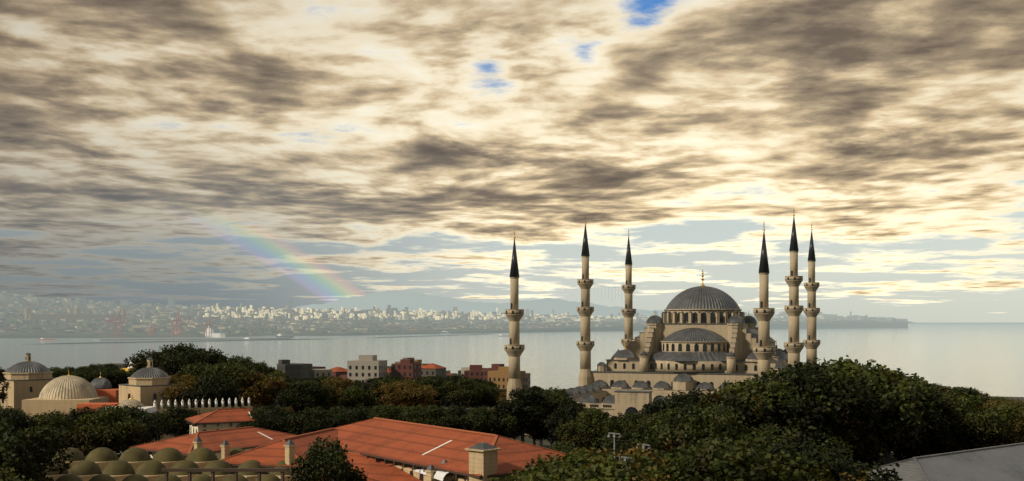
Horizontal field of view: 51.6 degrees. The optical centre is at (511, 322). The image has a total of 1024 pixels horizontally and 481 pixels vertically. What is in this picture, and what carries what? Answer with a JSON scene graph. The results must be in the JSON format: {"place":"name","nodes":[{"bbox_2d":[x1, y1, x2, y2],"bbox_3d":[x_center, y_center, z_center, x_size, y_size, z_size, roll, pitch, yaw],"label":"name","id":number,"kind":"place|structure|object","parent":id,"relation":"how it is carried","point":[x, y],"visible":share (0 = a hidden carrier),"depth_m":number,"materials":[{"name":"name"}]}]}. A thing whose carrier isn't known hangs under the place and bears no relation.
{"place":"outdoors","nodes":[
{"label":"outdoors","id":0,"kind":"place"},
{"bbox_2d":[0,295,907,337],"bbox_3d":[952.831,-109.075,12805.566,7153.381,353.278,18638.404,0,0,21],"label":"shore terrain","id":1,"kind":"structure","parent":0,"point":[160,334],"depth_m":6544.34,"materials":[{"name":"grey"}]},
{"bbox_2d":[0,291,906,334],"bbox_3d":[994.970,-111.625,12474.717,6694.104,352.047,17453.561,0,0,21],"label":"city","id":2,"kind":"object","parent":1,"relation":"on","point":[265,315],"visible":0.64,"depth_m":7419.54},
{"bbox_2d":[0,310,914,336],"bbox_3d":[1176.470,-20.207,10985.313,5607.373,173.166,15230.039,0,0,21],"label":"tree","id":3,"kind":"object","parent":1,"relation":"on","point":[308,332],"visible":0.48,"depth_m":6234.89,"materials":[{"name":"green plant"}]},
{"bbox_2d":[292,291,663,316],"bbox_3d":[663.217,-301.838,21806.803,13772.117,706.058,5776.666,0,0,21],"label":"mountains","id":4,"kind":"structure","parent":0,"point":[411,301],"depth_m":21887.91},
{"bbox_2d":[0,323,1023,396],"bbox_3d":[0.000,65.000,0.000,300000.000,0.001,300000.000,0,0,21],"label":"sea","id":5,"kind":"structure","parent":0,"point":[988,358],"depth_m":2478.87,"materials":[{"name":"grey liquid"}]},
{"bbox_2d":[205,326,225,336],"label":"ship","id":6,"kind":"object","parent":5,"relation":"on","point":[212,334],"visible":0.76,"depth_m":4786.34,"materials":[{"name":"white metal"}]},
{"bbox_2d":[20,334,485,344],"bbox_3d":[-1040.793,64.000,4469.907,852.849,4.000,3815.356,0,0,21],"label":"breakwater","id":7,"kind":"structure","parent":5,"relation":"on","point":[224,339],"depth_m":4037.09,"materials":[{"name":"grey stone"}]},
{"bbox_2d":[0,0,1023,322],"label":"sky","id":8,"kind":"structure","parent":0,"point":[256,153],"materials":[{"name":"grey"}]},
{"bbox_2d":[81,396,1023,466],"bbox_3d":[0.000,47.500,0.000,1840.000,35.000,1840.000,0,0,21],"label":"peninsula ground","id":9,"kind":"structure","parent":0,"point":[546,444],"depth_m":267.56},
{"bbox_2d":[0,374,9,400],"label":"tree","id":10,"kind":"object","parent":9,"relation":"on","point":[3,394],"visible":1,"depth_m":300.26,"materials":[{"name":"green plant"}]},
{"bbox_2d":[0,462,33,480],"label":"tree","id":11,"kind":"object","parent":9,"relation":"on","point":[7,476],"visible":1,"depth_m":101.69,"materials":[{"name":"green plant"}]},
{"bbox_2d":[0,406,46,431],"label":"tree","id":12,"kind":"object","parent":9,"relation":"on","point":[18,420],"visible":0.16,"depth_m":187.78,"materials":[{"name":"green plant"}]},
{"bbox_2d":[0,415,75,480],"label":"tree","id":13,"kind":"object","parent":9,"relation":"on","point":[21,453],"visible":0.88,"depth_m":134.22,"materials":[{"name":"green plant"}]},
{"bbox_2d":[20,412,80,452],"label":"tree","id":14,"kind":"object","parent":9,"relation":"on","point":[45,418],"visible":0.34,"depth_m":187.84,"materials":[{"name":"green plant"}]},
{"bbox_2d":[52,369,67,377],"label":"tree","id":15,"kind":"object","parent":9,"relation":"on","point":[55,373],"visible":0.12,"depth_m":361.70,"materials":[{"name":"green plant"}]},
{"bbox_2d":[48,406,100,441],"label":"tree","id":16,"kind":"object","parent":9,"relation":"on","point":[74,414],"visible":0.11,"depth_m":216.93,"materials":[{"name":"green plant"}]},
{"bbox_2d":[0,353,180,453],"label":"domed bathhouse","id":17,"kind":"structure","parent":9,"relation":"on","point":[35,388],"depth_m":283.98,"materials":[{"name":"stone"}]},
{"bbox_2d":[78,362,103,374],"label":"tree","id":18,"kind":"object","parent":9,"relation":"on","point":[91,367],"visible":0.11,"depth_m":419.03,"materials":[{"name":"green plant"}]},
{"bbox_2d":[81,367,128,387],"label":"tree","id":19,"kind":"object","parent":9,"relation":"on","point":[114,377],"visible":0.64,"depth_m":367.54,"materials":[{"name":"green plant"}]},
{"bbox_2d":[71,405,152,456],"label":"tree","id":20,"kind":"object","parent":9,"relation":"on","point":[116,431],"visible":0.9,"depth_m":184.55,"materials":[{"name":"green plant"}]},
{"bbox_2d":[90,404,171,452],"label":"tree","id":21,"kind":"object","parent":9,"relation":"on","point":[154,424],"visible":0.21,"depth_m":198.04,"materials":[{"name":"green plant"}]},
{"bbox_2d":[125,405,167,441],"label":"tree","id":22,"kind":"object","parent":9,"relation":"on","point":[155,414],"visible":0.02,"depth_m":213.71,"materials":[{"name":"green plant"}]},
{"bbox_2d":[39,447,307,480],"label":"domed roof","id":23,"kind":"structure","parent":9,"relation":"on","point":[141,464],"depth_m":149.65,"materials":[{"name":"stone"}]},
{"bbox_2d":[124,342,228,375],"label":"tree","id":24,"kind":"object","parent":9,"relation":"on","point":[166,360],"visible":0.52,"depth_m":325.13,"materials":[{"name":"green plant"}]},
{"bbox_2d":[159,372,200,407],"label":"tree","id":25,"kind":"object","parent":9,"relation":"on","point":[174,392],"visible":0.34,"depth_m":271.44,"materials":[{"name":"brown plant"}]},
{"bbox_2d":[160,403,200,436],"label":"tree","id":26,"kind":"object","parent":9,"relation":"on","point":[180,426],"visible":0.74,"depth_m":232.04,"materials":[{"name":"green plant"}]},
{"bbox_2d":[170,361,213,383],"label":"tree","id":27,"kind":"object","parent":9,"relation":"on","point":[194,370],"visible":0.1,"depth_m":290.70,"materials":[{"name":"green plant"}]},
{"bbox_2d":[153,397,252,440],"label":"row of chimneys","id":28,"kind":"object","parent":9,"relation":"on","point":[202,409],"depth_m":256.69,"materials":[{"name":"stone"}]},
{"bbox_2d":[181,372,242,407],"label":"tree","id":29,"kind":"object","parent":9,"relation":"on","point":[214,388],"visible":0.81,"depth_m":261.98,"materials":[{"name":"green plant"}]},
{"bbox_2d":[129,426,296,458],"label":"red roof","id":30,"kind":"structure","parent":9,"relation":"on","point":[248,438],"depth_m":178.78,"materials":[{"name":"tile"}]},
{"bbox_2d":[185,408,261,433],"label":"building","id":31,"kind":"structure","parent":9,"relation":"on","point":[226,418],"depth_m":222.65,"materials":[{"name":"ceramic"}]},
{"bbox_2d":[187,360,260,401],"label":"tree","id":32,"kind":"object","parent":9,"relation":"on","point":[239,373],"visible":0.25,"depth_m":279.50,"materials":[{"name":"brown plant"}]},
{"bbox_2d":[212,356,274,379],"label":"tree","id":33,"kind":"object","parent":9,"relation":"on","point":[250,365],"visible":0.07,"depth_m":331.06,"materials":[{"name":"green plant"}]},
{"bbox_2d":[236,406,274,428],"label":"tree","id":34,"kind":"object","parent":9,"relation":"on","point":[251,423],"visible":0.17,"depth_m":223.22,"materials":[{"name":"green plant"}]},
{"bbox_2d":[231,370,289,409],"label":"tree","id":35,"kind":"object","parent":9,"relation":"on","point":[265,394],"visible":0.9,"depth_m":279.67,"materials":[{"name":"brown plant"}]},
{"bbox_2d":[251,406,307,433],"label":"tree","id":36,"kind":"object","parent":9,"relation":"on","point":[275,417],"visible":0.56,"depth_m":219.54,"materials":[{"name":"green plant"}]},
{"bbox_2d":[220,428,346,472],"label":"red roof","id":37,"kind":"structure","parent":9,"relation":"on","point":[271,455],"depth_m":154.51,"materials":[{"name":"tile"}]},
{"bbox_2d":[272,376,307,405],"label":"tree","id":38,"kind":"object","parent":9,"relation":"on","point":[287,380],"visible":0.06,"depth_m":292.59,"materials":[{"name":"green plant"}]},
{"bbox_2d":[272,379,330,415],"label":"tree","id":39,"kind":"object","parent":9,"relation":"on","point":[301,397],"visible":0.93,"depth_m":264.38,"materials":[{"name":"green plant"}]},
{"bbox_2d":[84,355,530,389],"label":"city buildings","id":40,"kind":"structure","parent":9,"relation":"on","point":[363,368],"depth_m":471.99,"materials":[{"name":"multicoloured"}]},
{"bbox_2d":[276,406,338,434],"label":"tree","id":41,"kind":"object","parent":9,"relation":"on","point":[311,422],"visible":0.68,"depth_m":216.93,"materials":[{"name":"green plant"}]},
{"bbox_2d":[293,379,337,410],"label":"tree","id":42,"kind":"object","parent":9,"relation":"on","point":[332,388],"visible":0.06,"depth_m":284.15,"materials":[{"name":"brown plant"}]},
{"bbox_2d":[288,435,367,480],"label":"tree","id":43,"kind":"object","parent":9,"relation":"on","point":[319,463],"visible":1,"depth_m":125.71,"materials":[{"name":"green plant"}]},
{"bbox_2d":[311,376,351,407],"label":"tree","id":44,"kind":"object","parent":9,"relation":"on","point":[341,386],"visible":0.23,"depth_m":295.28,"materials":[{"name":"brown plant"}]},
{"bbox_2d":[320,406,370,427],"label":"tree","id":45,"kind":"object","parent":9,"relation":"on","point":[353,417],"visible":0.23,"depth_m":218.60,"materials":[{"name":"green plant"}]},
{"bbox_2d":[328,405,368,419],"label":"tree","id":46,"kind":"object","parent":9,"relation":"on","point":[336,410],"visible":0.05,"depth_m":242.69,"materials":[{"name":"green plant"}]},
{"bbox_2d":[334,386,381,412],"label":"tree","id":47,"kind":"object","parent":9,"relation":"on","point":[354,397],"visible":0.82,"depth_m":271.80,"materials":[{"name":"green plant"}]},
{"bbox_2d":[364,377,396,403],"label":"tree","id":48,"kind":"object","parent":9,"relation":"on","point":[376,384],"visible":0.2,"depth_m":294.41,"materials":[{"name":"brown plant"}]},
{"bbox_2d":[344,452,420,480],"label":"red roof","id":49,"kind":"structure","parent":9,"relation":"on","point":[378,471],"depth_m":152.23,"materials":[{"name":"tile"}]},
{"bbox_2d":[363,404,417,420],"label":"tree","id":50,"kind":"object","parent":9,"relation":"on","point":[378,409],"visible":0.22,"depth_m":221.49,"materials":[{"name":"green plant"}]},
{"bbox_2d":[372,379,439,409],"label":"tree","id":51,"kind":"object","parent":9,"relation":"on","point":[402,393],"visible":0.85,"depth_m":271.71,"materials":[{"name":"brown plant"}]},
{"bbox_2d":[387,405,432,421],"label":"tree","id":52,"kind":"object","parent":9,"relation":"on","point":[403,409],"visible":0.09,"depth_m":223.53,"materials":[{"name":"green plant"}]},
{"bbox_2d":[406,403,463,429],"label":"tree","id":53,"kind":"object","parent":9,"relation":"on","point":[443,418],"visible":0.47,"depth_m":216.79,"materials":[{"name":"green plant"}]},
{"bbox_2d":[420,376,456,406],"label":"tree","id":54,"kind":"object","parent":9,"relation":"on","point":[437,387],"visible":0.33,"depth_m":302.94,"materials":[{"name":"green plant"}]},
{"bbox_2d":[333,417,565,480],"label":"red roof","id":55,"kind":"structure","parent":9,"relation":"on","point":[410,448],"depth_m":151.04,"materials":[{"name":"tile"}]},
{"bbox_2d":[193,437,501,480],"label":"chimneys","id":56,"kind":"object","parent":55,"relation":"on","point":[483,459],"visible":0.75,"depth_m":135.62,"materials":[{"name":"stone"}]},
{"bbox_2d":[441,404,467,429],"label":"tree","id":57,"kind":"object","parent":9,"relation":"on","point":[456,412],"visible":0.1,"depth_m":233.41,"materials":[{"name":"green plant"}]},
{"bbox_2d":[440,376,483,407],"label":"tree","id":58,"kind":"object","parent":9,"relation":"on","point":[470,394],"visible":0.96,"depth_m":298.48,"materials":[{"name":"green plant"}]},
{"bbox_2d":[439,374,485,398],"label":"tree","id":59,"kind":"object","parent":9,"relation":"on","point":[454,378],"visible":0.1,"depth_m":307.01,"materials":[{"name":"green plant"}]},
{"bbox_2d":[465,381,495,408],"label":"tree","id":60,"kind":"object","parent":9,"relation":"on","point":[485,401],"visible":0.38,"depth_m":303.94,"materials":[{"name":"green plant"}]},
{"bbox_2d":[457,406,521,437],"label":"tree","id":61,"kind":"object","parent":9,"relation":"on","point":[476,420],"visible":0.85,"depth_m":220.66,"materials":[{"name":"green plant"}]},
{"bbox_2d":[488,391,506,408],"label":"tree","id":62,"kind":"object","parent":9,"relation":"on","point":[500,398],"visible":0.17,"depth_m":304.72,"materials":[{"name":"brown plant"}]},
{"bbox_2d":[487,408,538,439],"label":"tree","id":63,"kind":"object","parent":9,"relation":"on","point":[513,436],"visible":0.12,"depth_m":225.84,"materials":[{"name":"green plant"}]},
{"bbox_2d":[504,228,524,434],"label":"minaret","id":64,"kind":"object","parent":9,"relation":"on","point":[514,348],"visible":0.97,"depth_m":284.12,"materials":[{"name":"stone"}]},
{"bbox_2d":[493,387,552,442],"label":"tree","id":65,"kind":"object","parent":9,"relation":"on","point":[523,404],"visible":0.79,"depth_m":224.24,"materials":[{"name":"green plant"}]},
{"bbox_2d":[529,418,564,445],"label":"tree","id":66,"kind":"object","parent":9,"relation":"on","point":[540,435],"visible":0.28,"depth_m":231.88,"materials":[{"name":"green plant"}]},
{"bbox_2d":[489,447,627,480],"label":"tree","id":67,"kind":"object","parent":9,"relation":"on","point":[571,458],"visible":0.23,"depth_m":109.72,"materials":[{"name":"green plant"}]},
{"bbox_2d":[538,386,584,443],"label":"tree","id":68,"kind":"object","parent":9,"relation":"on","point":[559,399],"visible":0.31,"depth_m":236.75,"materials":[{"name":"green plant"}]},
{"bbox_2d":[548,440,574,449],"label":"tree","id":69,"kind":"object","parent":9,"relation":"on","point":[568,444],"visible":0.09,"depth_m":181.07,"materials":[{"name":"green plant"}]},
{"bbox_2d":[550,445,584,453],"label":"tree","id":70,"kind":"object","parent":9,"relation":"on","point":[564,450],"visible":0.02,"depth_m":155.12,"materials":[{"name":"green plant"}]},
{"bbox_2d":[542,401,600,446],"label":"tree","id":71,"kind":"object","parent":9,"relation":"on","point":[565,414],"visible":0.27,"depth_m":217.72,"materials":[{"name":"green plant"}]},
{"bbox_2d":[576,215,594,385],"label":"minaret","id":72,"kind":"object","parent":9,"relation":"on","point":[585,344],"visible":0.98,"depth_m":343.47,"materials":[{"name":"stone"}]},
{"bbox_2d":[553,407,620,449],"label":"tree","id":73,"kind":"object","parent":9,"relation":"on","point":[571,428],"visible":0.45,"depth_m":203.33,"materials":[{"name":"green plant"}]},
{"bbox_2d":[573,414,633,450],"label":"tree","id":74,"kind":"object","parent":9,"relation":"on","point":[592,438],"visible":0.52,"depth_m":200.76,"materials":[{"name":"green plant"}]},
{"bbox_2d":[505,450,725,480],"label":"tree","id":75,"kind":"object","parent":9,"relation":"on","point":[582,472],"visible":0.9,"depth_m":98.07,"materials":[{"name":"green plant"}]},
{"bbox_2d":[560,441,679,480],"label":"tree","id":76,"kind":"object","parent":9,"relation":"on","point":[647,454],"visible":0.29,"depth_m":102.16,"materials":[{"name":"green plant"}]},
{"bbox_2d":[621,230,635,348],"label":"minaret","id":77,"kind":"object","parent":9,"relation":"on","point":[628,312],"visible":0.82,"depth_m":393.90,"materials":[{"name":"stone"}]},
{"bbox_2d":[616,410,644,425],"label":"tree","id":78,"kind":"object","parent":9,"relation":"on","point":[631,417],"visible":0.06,"depth_m":210.12,"materials":[{"name":"green plant"}]},
{"bbox_2d":[587,429,702,458],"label":"tree","id":79,"kind":"object","parent":9,"relation":"on","point":[631,439],"visible":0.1,"depth_m":126.15,"materials":[{"name":"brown plant"}]},
{"bbox_2d":[626,411,676,430],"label":"tree","id":80,"kind":"object","parent":9,"relation":"on","point":[663,416],"visible":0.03,"depth_m":189.77,"materials":[{"name":"green plant"}]},
{"bbox_2d":[612,415,696,449],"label":"tree","id":81,"kind":"object","parent":9,"relation":"on","point":[671,422],"visible":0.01,"depth_m":154.70,"materials":[{"name":"green plant"}]},
{"bbox_2d":[639,405,691,422],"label":"tree","id":82,"kind":"object","parent":9,"relation":"on","point":[671,411],"visible":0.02,"depth_m":191.94,"materials":[{"name":"green plant"}]},
{"bbox_2d":[639,387,721,416],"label":"tree","id":83,"kind":"object","parent":9,"relation":"on","point":[675,400],"visible":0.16,"depth_m":201.76,"materials":[{"name":"green plant"}]},
{"bbox_2d":[629,402,761,456],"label":"tree","id":84,"kind":"object","parent":9,"relation":"on","point":[668,437],"visible":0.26,"depth_m":129.19,"materials":[{"name":"green plant"}]},
{"bbox_2d":[672,402,739,430],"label":"tree","id":85,"kind":"object","parent":9,"relation":"on","point":[684,411],"visible":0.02,"depth_m":161.84,"materials":[{"name":"green plant"}]},
{"bbox_2d":[696,393,718,407],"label":"tree","id":86,"kind":"object","parent":9,"relation":"on","point":[702,400],"visible":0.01,"depth_m":199.09,"materials":[{"name":"green plant"}]},
{"bbox_2d":[627,430,835,480],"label":"tree","id":87,"kind":"object","parent":9,"relation":"on","point":[704,460],"visible":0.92,"depth_m":98.21,"materials":[{"name":"green plant"}]},
{"bbox_2d":[689,433,820,480],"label":"tree","id":88,"kind":"object","parent":9,"relation":"on","point":[790,450],"visible":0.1,"depth_m":109.32,"materials":[{"name":"green plant"}]},
{"bbox_2d":[753,224,774,379],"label":"minaret","id":89,"kind":"object","parent":9,"relation":"on","point":[764,350],"visible":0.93,"depth_m":260.18,"materials":[{"name":"stone"}]},
{"bbox_2d":[744,433,800,453],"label":"tree","id":90,"kind":"object","parent":9,"relation":"on","point":[773,438],"depth_m":127.08,"materials":[{"name":"green plant"}]},
{"bbox_2d":[704,368,875,456],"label":"tree","id":91,"kind":"object","parent":9,"relation":"on","point":[750,398],"visible":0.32,"depth_m":156.46,"materials":[{"name":"green plant"}]},
{"bbox_2d":[784,210,803,366],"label":"minaret","id":92,"kind":"object","parent":9,"relation":"on","point":[793,346],"visible":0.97,"depth_m":319.62,"materials":[{"name":"stone"}]},
{"bbox_2d":[741,414,852,454],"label":"tree","id":93,"kind":"object","parent":9,"relation":"on","point":[772,429],"visible":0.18,"depth_m":151.66,"materials":[{"name":"green plant"}]},
{"bbox_2d":[718,361,882,451],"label":"tree","id":94,"kind":"object","parent":9,"relation":"on","point":[845,400],"visible":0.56,"depth_m":155.06,"materials":[{"name":"green plant"}]},
{"bbox_2d":[803,224,820,365],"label":"minaret","id":95,"kind":"object","parent":9,"relation":"on","point":[811,312],"visible":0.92,"depth_m":369.89,"materials":[{"name":"stone"}]},
{"bbox_2d":[727,443,902,480],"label":"tree","id":96,"kind":"object","parent":9,"relation":"on","point":[854,469],"visible":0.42,"depth_m":102.98,"materials":[{"name":"green plant"}]},
{"bbox_2d":[801,470,868,480],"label":"tree","id":97,"kind":"object","parent":9,"relation":"on","point":[853,478],"visible":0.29,"depth_m":100.08,"materials":[{"name":"green plant"}]},
{"bbox_2d":[742,359,931,440],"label":"tree","id":98,"kind":"object","parent":9,"relation":"on","point":[905,394],"visible":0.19,"depth_m":159.53,"materials":[{"name":"green plant"}]},
{"bbox_2d":[743,355,930,452],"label":"tree","id":99,"kind":"object","parent":9,"relation":"on","point":[849,367],"visible":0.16,"depth_m":166.00,"materials":[{"name":"green plant"}]},
{"bbox_2d":[833,425,886,466],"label":"tree","id":100,"kind":"object","parent":9,"relation":"on","point":[868,455],"visible":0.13,"depth_m":158.75,"materials":[{"name":"green plant"}]},
{"bbox_2d":[823,364,949,434],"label":"tree","id":101,"kind":"object","parent":9,"relation":"on","point":[928,407],"visible":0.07,"depth_m":171.14,"materials":[{"name":"green plant"}]},
{"bbox_2d":[870,367,946,466],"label":"tree","id":102,"kind":"object","parent":9,"relation":"on","point":[936,406],"visible":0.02,"depth_m":178.93,"materials":[{"name":"green plant"}]},
{"bbox_2d":[880,411,963,461],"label":"tree","id":103,"kind":"object","parent":9,"relation":"on","point":[924,449],"visible":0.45,"depth_m":176.85,"materials":[{"name":"green plant"}]},
{"bbox_2d":[868,442,1023,480],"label":"grey roof","id":104,"kind":"structure","parent":9,"relation":"on","point":[1001,463],"depth_m":134.25,"materials":[{"name":"metal"}]},
{"bbox_2d":[936,387,977,415],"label":"tree","id":105,"kind":"object","parent":9,"relation":"on","point":[954,410],"depth_m":193.70,"materials":[{"name":"green plant"}]},
{"bbox_2d":[944,387,992,404],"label":"tree","id":106,"kind":"object","parent":9,"relation":"on","point":[969,392],"visible":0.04,"depth_m":239.93,"materials":[{"name":"green plant"}]},
{"bbox_2d":[921,388,1023,452],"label":"tree","id":107,"kind":"object","parent":9,"relation":"on","point":[986,428],"visible":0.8,"depth_m":175.85,"materials":[{"name":"green plant"}]},
{"bbox_2d":[979,398,1008,410],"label":"tree","id":108,"kind":"object","parent":9,"relation":"on","point":[988,404],"visible":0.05,"depth_m":218.27,"materials":[{"name":"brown plant"}]},
{"bbox_2d":[524,373,730,434],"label":"mosque courtyard","id":109,"kind":"structure","parent":0,"point":[618,396],"depth_m":323.17,"materials":[{"name":"stone"}]},
{"bbox_2d":[591,269,787,389],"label":"mosque","id":110,"kind":"structure","parent":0,"point":[702,332],"depth_m":340.71,"materials":[{"name":"stone"}]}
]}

